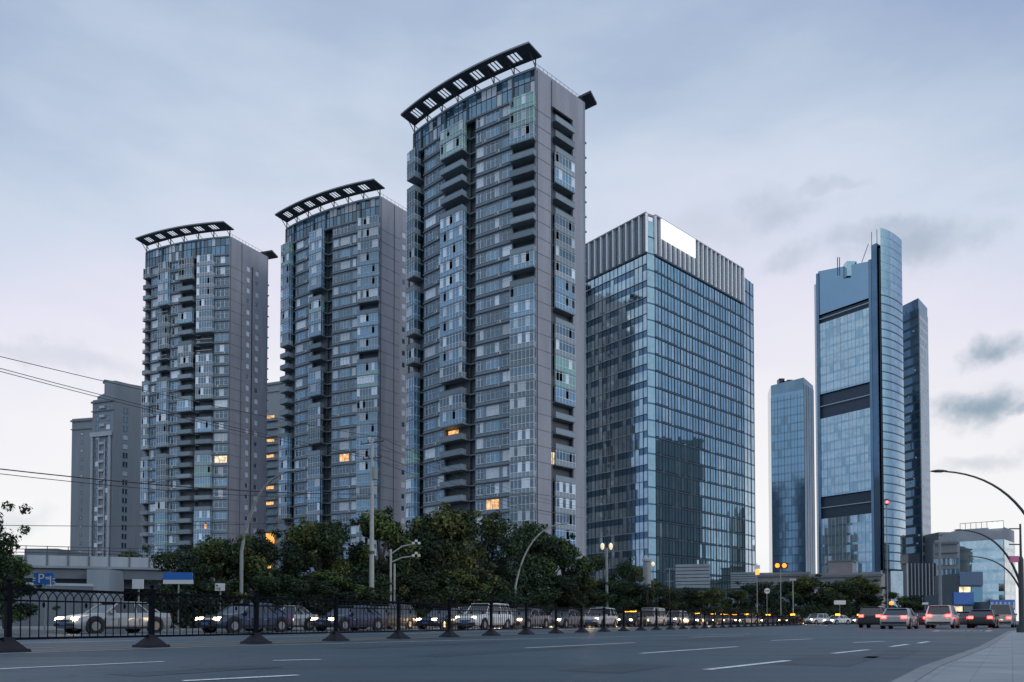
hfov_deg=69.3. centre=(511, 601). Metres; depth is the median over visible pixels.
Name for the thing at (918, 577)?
glass podium
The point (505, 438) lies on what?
window
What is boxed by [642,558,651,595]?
column
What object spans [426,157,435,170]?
window
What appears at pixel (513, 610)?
suv
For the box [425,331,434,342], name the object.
window
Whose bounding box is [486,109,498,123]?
window
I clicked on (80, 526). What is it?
windows
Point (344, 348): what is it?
window
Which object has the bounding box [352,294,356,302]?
window
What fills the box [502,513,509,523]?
window
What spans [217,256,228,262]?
window
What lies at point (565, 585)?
shrub
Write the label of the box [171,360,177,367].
window
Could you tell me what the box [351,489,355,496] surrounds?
window
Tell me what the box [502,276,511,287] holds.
window
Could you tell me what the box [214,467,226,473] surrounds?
window
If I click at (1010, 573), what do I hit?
street lamp
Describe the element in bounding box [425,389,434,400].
window
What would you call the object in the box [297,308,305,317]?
window
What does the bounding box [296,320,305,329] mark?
window
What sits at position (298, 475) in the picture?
window
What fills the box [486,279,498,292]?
window
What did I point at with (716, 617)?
saloon car
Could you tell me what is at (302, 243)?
window
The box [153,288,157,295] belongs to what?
window
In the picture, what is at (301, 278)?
window
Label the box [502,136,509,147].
window
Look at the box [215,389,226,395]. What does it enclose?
window
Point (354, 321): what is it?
window
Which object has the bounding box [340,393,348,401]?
window
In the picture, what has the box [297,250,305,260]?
window
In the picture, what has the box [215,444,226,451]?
window
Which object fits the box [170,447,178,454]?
window
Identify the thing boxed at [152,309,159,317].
window
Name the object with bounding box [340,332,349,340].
window
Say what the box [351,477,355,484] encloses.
window
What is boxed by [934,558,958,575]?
windows
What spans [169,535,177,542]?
window
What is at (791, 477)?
glass tower
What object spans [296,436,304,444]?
window
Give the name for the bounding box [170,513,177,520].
window
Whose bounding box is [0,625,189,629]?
pavement
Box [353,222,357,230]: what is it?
window
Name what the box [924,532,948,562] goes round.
tower
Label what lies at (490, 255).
window
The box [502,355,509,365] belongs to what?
window
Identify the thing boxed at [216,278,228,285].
window
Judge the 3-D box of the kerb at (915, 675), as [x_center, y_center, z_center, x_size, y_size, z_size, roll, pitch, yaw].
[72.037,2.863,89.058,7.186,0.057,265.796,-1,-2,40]
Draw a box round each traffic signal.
[773,563,787,615]
[885,498,888,607]
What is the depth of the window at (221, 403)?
198.34 m
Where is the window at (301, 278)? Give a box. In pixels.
[297,273,305,283]
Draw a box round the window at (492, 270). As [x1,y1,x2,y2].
[486,264,498,276]
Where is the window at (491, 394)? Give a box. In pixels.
[486,389,498,400]
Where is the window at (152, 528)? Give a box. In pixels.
[150,526,154,532]
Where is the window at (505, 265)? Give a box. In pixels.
[502,260,509,271]
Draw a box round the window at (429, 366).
[425,360,434,371]
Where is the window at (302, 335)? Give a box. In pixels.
[296,331,305,340]
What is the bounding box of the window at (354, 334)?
[352,331,356,338]
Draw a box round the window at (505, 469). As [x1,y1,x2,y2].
[502,466,509,476]
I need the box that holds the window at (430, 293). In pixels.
[425,287,434,299]
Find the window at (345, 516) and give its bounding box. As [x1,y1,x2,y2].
[339,514,348,521]
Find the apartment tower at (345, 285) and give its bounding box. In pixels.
[275,178,412,582]
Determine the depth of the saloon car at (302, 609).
42.95 m
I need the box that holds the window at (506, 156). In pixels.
[502,150,511,163]
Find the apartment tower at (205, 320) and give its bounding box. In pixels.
[135,221,277,593]
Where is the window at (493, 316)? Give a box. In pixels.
[486,310,498,322]
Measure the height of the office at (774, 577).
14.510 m
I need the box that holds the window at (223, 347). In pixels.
[216,344,227,351]
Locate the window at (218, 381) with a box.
[215,377,227,384]
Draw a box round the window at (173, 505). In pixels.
[170,502,177,509]
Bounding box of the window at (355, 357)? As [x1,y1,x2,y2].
[352,355,358,362]
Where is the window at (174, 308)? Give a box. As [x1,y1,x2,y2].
[172,305,179,312]
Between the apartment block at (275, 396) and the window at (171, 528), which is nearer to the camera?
the window at (171, 528)
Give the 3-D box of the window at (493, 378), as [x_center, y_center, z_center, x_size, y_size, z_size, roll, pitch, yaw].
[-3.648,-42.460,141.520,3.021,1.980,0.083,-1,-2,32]
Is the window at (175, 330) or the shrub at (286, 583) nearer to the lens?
the shrub at (286, 583)
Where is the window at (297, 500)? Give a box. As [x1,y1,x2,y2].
[295,495,303,502]
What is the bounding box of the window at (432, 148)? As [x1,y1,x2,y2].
[426,142,435,156]
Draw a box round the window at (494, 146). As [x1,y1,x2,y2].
[486,140,498,153]
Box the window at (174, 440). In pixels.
[170,436,178,443]
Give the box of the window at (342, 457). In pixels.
[339,453,348,461]
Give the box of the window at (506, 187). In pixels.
[502,182,511,194]
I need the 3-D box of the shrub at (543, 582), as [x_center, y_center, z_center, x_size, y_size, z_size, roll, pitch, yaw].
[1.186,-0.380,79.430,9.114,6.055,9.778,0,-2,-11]
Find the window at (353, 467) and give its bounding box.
[351,465,355,472]
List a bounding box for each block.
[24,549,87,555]
[70,418,91,552]
[89,379,142,556]
[266,381,284,570]
[585,212,755,611]
[933,540,958,575]
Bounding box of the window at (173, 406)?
[171,404,176,410]
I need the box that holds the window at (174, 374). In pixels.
[171,370,179,377]
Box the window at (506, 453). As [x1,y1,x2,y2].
[502,450,509,460]
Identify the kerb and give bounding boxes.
[0,625,590,633]
[891,630,1015,681]
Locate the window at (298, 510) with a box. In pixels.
[295,506,303,514]
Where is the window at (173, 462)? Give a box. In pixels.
[170,458,178,465]
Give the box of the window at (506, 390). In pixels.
[502,386,509,397]
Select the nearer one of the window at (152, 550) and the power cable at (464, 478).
the power cable at (464, 478)
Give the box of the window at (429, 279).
[425,273,434,285]
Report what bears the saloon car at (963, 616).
on the road
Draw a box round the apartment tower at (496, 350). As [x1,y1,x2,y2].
[400,41,596,576]
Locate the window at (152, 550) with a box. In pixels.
[150,547,154,554]
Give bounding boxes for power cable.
[0,356,381,437]
[0,368,368,455]
[0,371,361,456]
[0,468,332,493]
[0,473,303,497]
[1,518,363,525]
[367,456,571,518]
[370,440,574,508]
[379,454,579,517]
[385,439,583,507]
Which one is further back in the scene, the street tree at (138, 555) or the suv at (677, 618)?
the street tree at (138, 555)
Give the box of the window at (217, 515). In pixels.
[214,511,226,518]
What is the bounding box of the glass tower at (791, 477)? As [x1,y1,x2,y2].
[768,377,815,573]
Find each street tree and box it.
[0,500,32,586]
[0,524,30,619]
[0,553,60,628]
[118,550,147,557]
[124,590,156,606]
[132,551,183,610]
[141,544,225,626]
[178,534,248,594]
[225,528,279,600]
[250,536,325,597]
[269,517,352,601]
[305,520,385,599]
[345,505,423,604]
[381,525,460,598]
[405,502,503,603]
[432,512,513,601]
[471,527,549,606]
[505,521,588,601]
[547,532,596,609]
[579,554,610,606]
[596,555,640,609]
[633,565,660,604]
[666,585,704,611]
[690,586,735,612]
[720,588,755,613]
[735,581,805,615]
[766,581,814,614]
[782,573,838,623]
[792,578,868,623]
[831,575,880,623]
[853,582,886,605]
[883,591,922,610]
[895,594,924,610]
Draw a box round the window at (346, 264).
[341,260,349,268]
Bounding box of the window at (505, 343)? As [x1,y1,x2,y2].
[502,339,509,350]
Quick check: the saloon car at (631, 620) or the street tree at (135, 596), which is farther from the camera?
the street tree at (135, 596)
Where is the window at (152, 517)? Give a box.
[150,515,154,521]
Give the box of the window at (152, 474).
[150,471,155,478]
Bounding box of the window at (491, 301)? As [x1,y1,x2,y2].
[486,295,498,307]
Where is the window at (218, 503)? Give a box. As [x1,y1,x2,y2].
[214,500,226,507]
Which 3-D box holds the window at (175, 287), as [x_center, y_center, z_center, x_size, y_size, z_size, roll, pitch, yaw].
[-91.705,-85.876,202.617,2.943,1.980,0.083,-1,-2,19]
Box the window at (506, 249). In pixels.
[502,244,511,256]
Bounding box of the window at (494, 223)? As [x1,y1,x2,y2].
[486,217,498,230]
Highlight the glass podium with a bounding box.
[900,554,936,605]
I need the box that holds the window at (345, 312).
[340,308,349,316]
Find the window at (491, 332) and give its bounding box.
[486,326,498,338]
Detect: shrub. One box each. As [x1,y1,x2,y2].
[141,578,239,625]
[207,577,252,606]
[232,570,312,613]
[280,574,340,615]
[302,568,373,610]
[323,572,399,606]
[360,569,442,617]
[398,570,473,608]
[436,567,494,606]
[461,571,539,605]
[511,572,563,613]
[535,575,597,613]
[570,578,609,606]
[587,576,643,614]
[608,580,657,609]
[644,584,683,612]
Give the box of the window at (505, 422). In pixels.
[502,418,509,428]
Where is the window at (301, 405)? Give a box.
[296,401,304,409]
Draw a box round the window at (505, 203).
[502,197,511,209]
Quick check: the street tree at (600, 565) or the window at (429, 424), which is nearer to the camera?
the street tree at (600, 565)
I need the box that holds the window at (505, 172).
[502,166,511,178]
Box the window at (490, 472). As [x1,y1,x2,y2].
[486,467,498,478]
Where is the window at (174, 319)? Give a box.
[172,316,177,323]
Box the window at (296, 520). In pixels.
[295,519,303,525]
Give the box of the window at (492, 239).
[486,233,498,245]
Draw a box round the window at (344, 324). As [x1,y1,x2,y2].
[340,320,349,328]
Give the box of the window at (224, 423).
[215,422,226,429]
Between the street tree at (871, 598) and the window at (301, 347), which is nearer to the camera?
the street tree at (871, 598)
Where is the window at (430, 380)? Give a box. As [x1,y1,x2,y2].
[425,375,434,386]
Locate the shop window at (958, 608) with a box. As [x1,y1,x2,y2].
[954,606,972,610]
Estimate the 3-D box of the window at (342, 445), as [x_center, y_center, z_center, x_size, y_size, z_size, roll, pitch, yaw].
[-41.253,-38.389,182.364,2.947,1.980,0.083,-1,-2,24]
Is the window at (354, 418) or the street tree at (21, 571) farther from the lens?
the window at (354, 418)
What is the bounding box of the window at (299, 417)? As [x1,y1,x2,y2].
[296,413,304,421]
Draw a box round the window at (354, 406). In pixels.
[352,404,356,411]
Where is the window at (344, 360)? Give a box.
[340,356,349,364]
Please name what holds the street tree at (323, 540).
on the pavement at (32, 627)
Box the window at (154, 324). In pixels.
[152,320,157,327]
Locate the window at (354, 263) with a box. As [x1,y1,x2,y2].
[352,258,357,266]
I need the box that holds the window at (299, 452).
[295,448,304,456]
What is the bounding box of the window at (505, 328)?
[502,323,509,334]
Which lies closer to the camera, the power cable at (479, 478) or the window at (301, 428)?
the power cable at (479, 478)
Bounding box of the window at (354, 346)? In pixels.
[352,343,356,350]
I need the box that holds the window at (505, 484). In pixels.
[502,482,509,492]
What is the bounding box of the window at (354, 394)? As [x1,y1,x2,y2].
[352,391,356,399]
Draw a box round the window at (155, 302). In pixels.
[153,299,157,306]
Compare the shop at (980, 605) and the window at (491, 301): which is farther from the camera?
the window at (491, 301)
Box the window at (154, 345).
[152,342,156,349]
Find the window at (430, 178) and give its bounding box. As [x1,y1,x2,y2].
[426,171,435,184]
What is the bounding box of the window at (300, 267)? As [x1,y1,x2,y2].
[297,262,305,271]
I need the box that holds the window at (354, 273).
[352,270,356,278]
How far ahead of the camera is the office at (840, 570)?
202.25 m
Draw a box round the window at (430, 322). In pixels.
[425,316,434,328]
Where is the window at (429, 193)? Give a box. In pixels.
[426,186,435,199]
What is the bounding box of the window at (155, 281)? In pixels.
[153,278,157,284]
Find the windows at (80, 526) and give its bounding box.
[79,432,82,551]
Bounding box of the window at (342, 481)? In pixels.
[339,478,348,485]
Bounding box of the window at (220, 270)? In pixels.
[216,267,228,274]
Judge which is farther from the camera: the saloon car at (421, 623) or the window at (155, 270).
the window at (155, 270)
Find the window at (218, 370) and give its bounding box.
[215,366,227,373]
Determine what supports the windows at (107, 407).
in the stone block at (116, 517)
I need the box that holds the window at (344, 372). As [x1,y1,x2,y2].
[340,368,348,376]
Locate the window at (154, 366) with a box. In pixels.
[152,363,159,370]
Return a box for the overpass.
[2,545,230,606]
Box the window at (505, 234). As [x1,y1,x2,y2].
[502,228,511,240]
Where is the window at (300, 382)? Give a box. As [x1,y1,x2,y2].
[296,378,304,386]
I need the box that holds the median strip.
[6,624,821,652]
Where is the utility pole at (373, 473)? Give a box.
[361,438,383,605]
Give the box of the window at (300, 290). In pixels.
[297,285,305,294]
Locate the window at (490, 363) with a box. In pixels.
[486,357,498,369]
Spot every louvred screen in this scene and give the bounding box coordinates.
[675,564,709,605]
[731,572,756,608]
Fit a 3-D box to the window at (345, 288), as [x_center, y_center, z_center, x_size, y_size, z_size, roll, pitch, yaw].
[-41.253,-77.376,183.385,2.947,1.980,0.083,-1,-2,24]
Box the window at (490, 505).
[486,499,498,509]
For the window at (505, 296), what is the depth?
140.35 m
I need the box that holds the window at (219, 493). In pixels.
[214,489,225,496]
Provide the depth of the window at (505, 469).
139.52 m
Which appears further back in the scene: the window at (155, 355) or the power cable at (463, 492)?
the window at (155, 355)
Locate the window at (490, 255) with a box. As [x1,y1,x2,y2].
[486,248,498,261]
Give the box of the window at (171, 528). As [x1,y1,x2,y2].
[169,524,177,531]
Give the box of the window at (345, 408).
[340,405,348,413]
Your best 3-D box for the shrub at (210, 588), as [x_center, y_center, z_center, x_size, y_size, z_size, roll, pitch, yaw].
[-18.950,0.123,43.540,4.761,3.163,5.107,0,-2,7]
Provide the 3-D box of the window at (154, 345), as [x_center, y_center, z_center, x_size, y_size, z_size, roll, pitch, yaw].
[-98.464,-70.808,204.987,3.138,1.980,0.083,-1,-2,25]
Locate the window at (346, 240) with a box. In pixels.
[341,236,349,245]
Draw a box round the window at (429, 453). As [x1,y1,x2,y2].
[425,448,434,458]
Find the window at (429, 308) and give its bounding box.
[425,302,434,314]
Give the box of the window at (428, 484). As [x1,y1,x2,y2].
[425,477,434,487]
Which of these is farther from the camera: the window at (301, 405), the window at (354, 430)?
the window at (301, 405)
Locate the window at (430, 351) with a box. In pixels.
[425,345,434,357]
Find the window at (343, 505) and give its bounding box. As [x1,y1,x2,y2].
[339,502,348,510]
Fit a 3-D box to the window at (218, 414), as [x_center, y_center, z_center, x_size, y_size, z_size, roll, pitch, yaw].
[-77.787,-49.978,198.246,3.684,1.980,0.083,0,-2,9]
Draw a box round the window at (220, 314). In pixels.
[216,311,228,318]
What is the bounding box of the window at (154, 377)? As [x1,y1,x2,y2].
[152,374,158,381]
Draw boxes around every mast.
[665,568,673,600]
[934,539,945,625]
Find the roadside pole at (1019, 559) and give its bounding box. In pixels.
[1009,524,1023,631]
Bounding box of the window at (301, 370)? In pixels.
[296,366,304,375]
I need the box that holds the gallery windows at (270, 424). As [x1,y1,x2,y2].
[266,415,283,567]
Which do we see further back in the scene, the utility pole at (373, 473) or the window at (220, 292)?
the window at (220, 292)
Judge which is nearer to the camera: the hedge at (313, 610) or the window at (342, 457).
the hedge at (313, 610)
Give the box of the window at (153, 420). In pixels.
[151,417,155,424]
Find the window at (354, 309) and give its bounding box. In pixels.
[352,306,358,314]
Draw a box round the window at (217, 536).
[214,534,225,540]
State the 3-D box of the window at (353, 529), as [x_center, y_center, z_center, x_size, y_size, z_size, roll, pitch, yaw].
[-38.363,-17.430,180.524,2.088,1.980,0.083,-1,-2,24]
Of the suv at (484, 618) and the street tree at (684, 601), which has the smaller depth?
the suv at (484, 618)
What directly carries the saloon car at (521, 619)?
on the road
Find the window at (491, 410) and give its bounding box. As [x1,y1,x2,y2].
[486,404,498,415]
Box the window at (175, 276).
[172,273,178,280]
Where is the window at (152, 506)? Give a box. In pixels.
[150,504,154,510]
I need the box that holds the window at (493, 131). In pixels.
[486,125,498,138]
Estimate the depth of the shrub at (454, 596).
63.68 m
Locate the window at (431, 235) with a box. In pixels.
[426,229,435,241]
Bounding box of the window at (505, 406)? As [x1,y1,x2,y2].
[502,402,509,413]
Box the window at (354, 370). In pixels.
[352,367,356,375]
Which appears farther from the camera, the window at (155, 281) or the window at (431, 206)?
the window at (155, 281)
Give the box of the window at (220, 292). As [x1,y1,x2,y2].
[216,289,227,296]
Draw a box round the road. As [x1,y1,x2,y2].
[0,623,1018,681]
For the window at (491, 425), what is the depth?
141.33 m
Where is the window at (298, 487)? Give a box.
[295,483,303,491]
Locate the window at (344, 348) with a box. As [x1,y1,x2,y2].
[340,344,349,352]
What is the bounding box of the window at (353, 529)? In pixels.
[351,526,355,533]
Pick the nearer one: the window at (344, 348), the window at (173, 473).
the window at (344, 348)
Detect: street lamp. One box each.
[239,469,297,602]
[514,523,569,599]
[600,543,612,606]
[930,469,1023,514]
[955,529,1017,579]
[968,556,1017,585]
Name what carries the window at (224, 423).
in the apartment tower at (205, 320)
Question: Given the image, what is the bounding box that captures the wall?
[0,582,92,625]
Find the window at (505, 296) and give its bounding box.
[502,292,509,303]
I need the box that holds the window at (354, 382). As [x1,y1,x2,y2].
[352,379,356,387]
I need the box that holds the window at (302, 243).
[297,239,305,248]
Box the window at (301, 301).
[297,296,305,306]
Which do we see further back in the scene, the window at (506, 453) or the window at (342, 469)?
the window at (342, 469)
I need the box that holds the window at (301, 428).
[296,424,304,433]
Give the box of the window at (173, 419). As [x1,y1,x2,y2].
[171,414,178,421]
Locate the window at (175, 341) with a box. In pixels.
[172,338,179,345]
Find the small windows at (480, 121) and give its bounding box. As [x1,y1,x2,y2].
[438,116,483,540]
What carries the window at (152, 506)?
in the apartment tower at (205, 320)
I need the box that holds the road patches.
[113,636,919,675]
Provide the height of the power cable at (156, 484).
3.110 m
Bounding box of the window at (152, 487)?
[150,482,154,489]
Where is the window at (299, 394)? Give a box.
[296,389,304,398]
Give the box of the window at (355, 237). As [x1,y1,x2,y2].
[353,234,357,242]
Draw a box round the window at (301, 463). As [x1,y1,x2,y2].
[295,459,304,468]
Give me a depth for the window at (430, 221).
152.52 m
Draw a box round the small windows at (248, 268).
[244,266,256,532]
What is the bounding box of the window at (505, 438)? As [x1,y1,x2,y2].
[502,434,509,444]
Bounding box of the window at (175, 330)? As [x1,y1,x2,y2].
[172,327,179,334]
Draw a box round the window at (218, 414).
[215,411,227,418]
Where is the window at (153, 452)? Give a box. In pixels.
[151,449,157,456]
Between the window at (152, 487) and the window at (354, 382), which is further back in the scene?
the window at (152, 487)
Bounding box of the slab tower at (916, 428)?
[903,298,930,562]
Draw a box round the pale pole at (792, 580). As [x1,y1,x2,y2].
[790,579,795,613]
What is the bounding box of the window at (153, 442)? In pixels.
[151,439,155,445]
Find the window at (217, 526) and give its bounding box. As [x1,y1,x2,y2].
[214,523,225,529]
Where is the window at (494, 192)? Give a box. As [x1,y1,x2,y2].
[486,186,498,199]
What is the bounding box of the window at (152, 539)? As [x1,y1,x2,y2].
[150,537,154,543]
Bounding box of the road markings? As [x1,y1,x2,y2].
[0,623,928,680]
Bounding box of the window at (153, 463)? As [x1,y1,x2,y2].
[151,461,155,467]
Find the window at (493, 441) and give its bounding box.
[486,436,498,447]
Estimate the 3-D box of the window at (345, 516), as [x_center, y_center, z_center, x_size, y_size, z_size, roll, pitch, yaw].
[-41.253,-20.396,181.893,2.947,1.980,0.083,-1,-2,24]
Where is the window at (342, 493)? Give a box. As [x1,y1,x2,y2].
[339,490,348,497]
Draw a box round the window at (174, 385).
[171,381,179,388]
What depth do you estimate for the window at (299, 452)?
189.77 m
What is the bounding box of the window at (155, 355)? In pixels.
[152,352,159,359]
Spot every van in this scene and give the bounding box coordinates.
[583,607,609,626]
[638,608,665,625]
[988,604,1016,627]
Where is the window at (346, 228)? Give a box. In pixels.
[341,224,349,233]
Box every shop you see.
[924,592,973,610]
[934,572,982,601]
[973,600,1014,609]
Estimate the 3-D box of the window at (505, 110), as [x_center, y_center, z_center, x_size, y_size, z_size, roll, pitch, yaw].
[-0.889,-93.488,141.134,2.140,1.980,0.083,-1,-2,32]
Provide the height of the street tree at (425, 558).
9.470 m
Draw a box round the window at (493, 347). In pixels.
[486,342,498,353]
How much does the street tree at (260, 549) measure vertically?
6.791 m
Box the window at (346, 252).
[341,248,349,257]
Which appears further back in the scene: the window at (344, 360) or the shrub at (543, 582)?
the window at (344, 360)
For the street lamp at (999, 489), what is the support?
on the pavement at (1001, 660)
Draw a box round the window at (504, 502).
[502,497,509,508]
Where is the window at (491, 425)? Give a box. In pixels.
[486,420,498,431]
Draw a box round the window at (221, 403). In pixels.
[215,400,227,406]
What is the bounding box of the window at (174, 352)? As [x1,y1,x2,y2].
[172,349,177,355]
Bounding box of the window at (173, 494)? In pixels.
[170,491,177,498]
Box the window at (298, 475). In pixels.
[295,471,304,479]
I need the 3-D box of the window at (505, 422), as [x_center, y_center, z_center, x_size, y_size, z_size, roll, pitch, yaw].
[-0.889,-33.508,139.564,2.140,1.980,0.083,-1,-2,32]
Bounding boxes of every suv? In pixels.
[360,604,416,628]
[456,603,511,628]
[493,607,532,627]
[584,608,617,626]
[665,611,687,625]
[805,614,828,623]
[858,606,886,627]
[925,605,959,628]
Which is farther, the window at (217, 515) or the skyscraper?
the skyscraper
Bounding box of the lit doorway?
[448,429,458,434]
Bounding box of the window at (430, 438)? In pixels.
[425,433,434,444]
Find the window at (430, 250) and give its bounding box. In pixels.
[426,244,434,256]
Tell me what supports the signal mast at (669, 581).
on the pavement at (32, 627)
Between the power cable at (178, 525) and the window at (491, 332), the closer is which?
the power cable at (178, 525)
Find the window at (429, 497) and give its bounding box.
[425,492,434,502]
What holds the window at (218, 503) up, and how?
in the apartment tower at (205, 320)
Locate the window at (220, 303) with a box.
[216,300,227,307]
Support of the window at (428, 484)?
in the apartment tower at (496, 350)
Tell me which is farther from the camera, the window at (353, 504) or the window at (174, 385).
the window at (174, 385)
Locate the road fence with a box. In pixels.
[0,576,802,652]
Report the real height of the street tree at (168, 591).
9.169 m
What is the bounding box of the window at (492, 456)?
[486,451,498,462]
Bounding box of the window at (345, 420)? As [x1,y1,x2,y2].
[340,417,348,425]
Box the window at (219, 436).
[215,433,226,440]
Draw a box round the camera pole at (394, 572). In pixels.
[389,540,419,603]
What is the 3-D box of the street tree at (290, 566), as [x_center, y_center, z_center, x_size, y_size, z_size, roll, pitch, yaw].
[-16.109,-1.353,54.127,5.456,6.677,5.853,0,-2,12]
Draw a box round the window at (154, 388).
[151,385,156,392]
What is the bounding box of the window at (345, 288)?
[340,284,349,293]
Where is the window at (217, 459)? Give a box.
[214,455,226,462]
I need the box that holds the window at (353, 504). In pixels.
[351,501,355,509]
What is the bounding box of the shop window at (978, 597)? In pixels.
[959,587,982,601]
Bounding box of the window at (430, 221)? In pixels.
[426,214,435,227]
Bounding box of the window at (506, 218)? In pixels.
[502,213,511,225]
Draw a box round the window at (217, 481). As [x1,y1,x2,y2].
[214,478,226,484]
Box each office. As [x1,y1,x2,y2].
[756,572,810,617]
[809,560,884,616]
[942,520,1015,615]
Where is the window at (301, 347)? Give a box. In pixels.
[296,343,304,352]
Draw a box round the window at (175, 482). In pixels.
[170,480,177,487]
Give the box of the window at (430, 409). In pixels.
[425,404,434,415]
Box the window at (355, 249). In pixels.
[353,246,357,254]
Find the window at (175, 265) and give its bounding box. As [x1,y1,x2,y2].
[173,262,178,269]
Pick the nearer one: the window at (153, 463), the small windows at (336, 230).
the small windows at (336, 230)
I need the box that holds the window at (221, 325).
[216,322,227,329]
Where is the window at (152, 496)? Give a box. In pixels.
[150,493,154,500]
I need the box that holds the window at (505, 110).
[502,105,509,116]
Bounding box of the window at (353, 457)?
[351,452,355,460]
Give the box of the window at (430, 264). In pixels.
[425,258,434,271]
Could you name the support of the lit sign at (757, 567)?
on the road
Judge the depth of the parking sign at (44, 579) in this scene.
34.96 m
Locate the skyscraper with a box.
[814,228,905,607]
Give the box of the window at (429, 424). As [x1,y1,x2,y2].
[425,418,434,429]
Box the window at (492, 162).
[486,156,498,169]
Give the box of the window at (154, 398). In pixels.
[151,396,156,402]
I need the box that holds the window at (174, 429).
[171,425,178,432]
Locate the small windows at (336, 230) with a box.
[306,227,405,552]
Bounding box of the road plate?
[834,600,845,611]
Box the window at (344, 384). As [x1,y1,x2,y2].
[340,381,348,389]
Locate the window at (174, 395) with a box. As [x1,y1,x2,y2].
[171,392,178,399]
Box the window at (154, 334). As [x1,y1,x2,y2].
[152,331,156,338]
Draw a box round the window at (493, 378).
[486,373,498,384]
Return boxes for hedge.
[124,589,175,624]
[161,589,671,628]
[672,603,892,623]
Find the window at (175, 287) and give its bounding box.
[172,283,180,291]
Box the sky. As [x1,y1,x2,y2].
[0,0,1023,620]
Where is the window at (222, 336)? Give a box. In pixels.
[216,333,227,340]
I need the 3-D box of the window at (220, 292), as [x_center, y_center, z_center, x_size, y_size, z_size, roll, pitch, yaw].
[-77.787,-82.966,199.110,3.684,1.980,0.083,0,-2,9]
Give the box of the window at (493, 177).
[486,171,498,184]
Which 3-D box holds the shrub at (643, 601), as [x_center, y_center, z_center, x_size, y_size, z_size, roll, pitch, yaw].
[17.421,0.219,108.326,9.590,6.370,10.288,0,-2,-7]
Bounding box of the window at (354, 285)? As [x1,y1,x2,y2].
[352,282,356,290]
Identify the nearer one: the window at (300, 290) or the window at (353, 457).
the window at (353, 457)
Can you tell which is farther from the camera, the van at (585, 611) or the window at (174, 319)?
the window at (174, 319)
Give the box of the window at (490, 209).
[486,202,498,215]
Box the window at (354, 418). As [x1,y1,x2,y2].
[352,416,356,423]
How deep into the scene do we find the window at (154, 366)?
204.89 m
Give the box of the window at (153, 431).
[151,428,155,435]
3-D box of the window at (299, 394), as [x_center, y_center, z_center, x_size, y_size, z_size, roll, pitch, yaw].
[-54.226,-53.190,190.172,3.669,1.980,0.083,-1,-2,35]
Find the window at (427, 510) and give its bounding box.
[425,507,434,516]
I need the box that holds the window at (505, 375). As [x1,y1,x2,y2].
[502,371,509,381]
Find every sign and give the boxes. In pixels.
[32,573,54,629]
[132,579,143,601]
[163,572,192,627]
[215,583,224,610]
[755,563,759,612]
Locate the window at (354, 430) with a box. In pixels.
[352,428,356,435]
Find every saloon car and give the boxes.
[54,602,171,633]
[195,603,293,632]
[245,605,317,630]
[311,605,385,630]
[416,608,469,628]
[511,609,549,627]
[548,610,584,627]
[617,612,647,626]
[689,612,707,624]
[707,614,721,624]
[735,616,756,624]
[783,614,805,624]
[823,614,850,624]
[849,614,858,624]
[880,608,918,628]
[912,611,935,626]
[950,611,976,626]
[967,609,998,627]
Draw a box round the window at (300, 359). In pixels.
[296,355,304,363]
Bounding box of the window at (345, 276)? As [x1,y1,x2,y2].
[340,272,349,281]
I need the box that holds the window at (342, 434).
[339,429,348,437]
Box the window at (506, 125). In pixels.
[502,120,509,132]
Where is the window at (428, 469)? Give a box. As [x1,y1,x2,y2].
[425,462,434,473]
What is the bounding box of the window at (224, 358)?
[215,355,227,362]
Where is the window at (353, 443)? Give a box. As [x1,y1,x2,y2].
[351,440,356,448]
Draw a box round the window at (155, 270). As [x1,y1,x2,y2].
[153,267,157,274]
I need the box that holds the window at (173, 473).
[170,469,177,476]
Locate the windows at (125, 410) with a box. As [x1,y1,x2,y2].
[121,407,127,552]
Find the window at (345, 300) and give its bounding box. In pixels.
[340,296,349,305]
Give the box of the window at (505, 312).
[502,308,509,318]
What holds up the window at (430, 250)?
in the apartment tower at (496, 350)
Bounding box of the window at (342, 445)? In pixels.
[339,441,348,449]
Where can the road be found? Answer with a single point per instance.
(400, 664)
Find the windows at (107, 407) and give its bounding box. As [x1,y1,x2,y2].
[94,406,109,556]
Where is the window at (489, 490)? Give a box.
[486,483,498,493]
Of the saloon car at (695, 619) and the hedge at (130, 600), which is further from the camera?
the saloon car at (695, 619)
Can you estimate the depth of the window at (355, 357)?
181.61 m
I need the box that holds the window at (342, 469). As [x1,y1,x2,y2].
[339,465,348,473]
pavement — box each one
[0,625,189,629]
[916,631,1023,681]
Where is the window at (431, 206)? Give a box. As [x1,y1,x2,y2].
[426,200,435,213]
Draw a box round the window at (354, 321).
[352,319,356,326]
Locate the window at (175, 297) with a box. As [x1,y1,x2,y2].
[172,294,180,301]
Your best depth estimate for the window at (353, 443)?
181.21 m

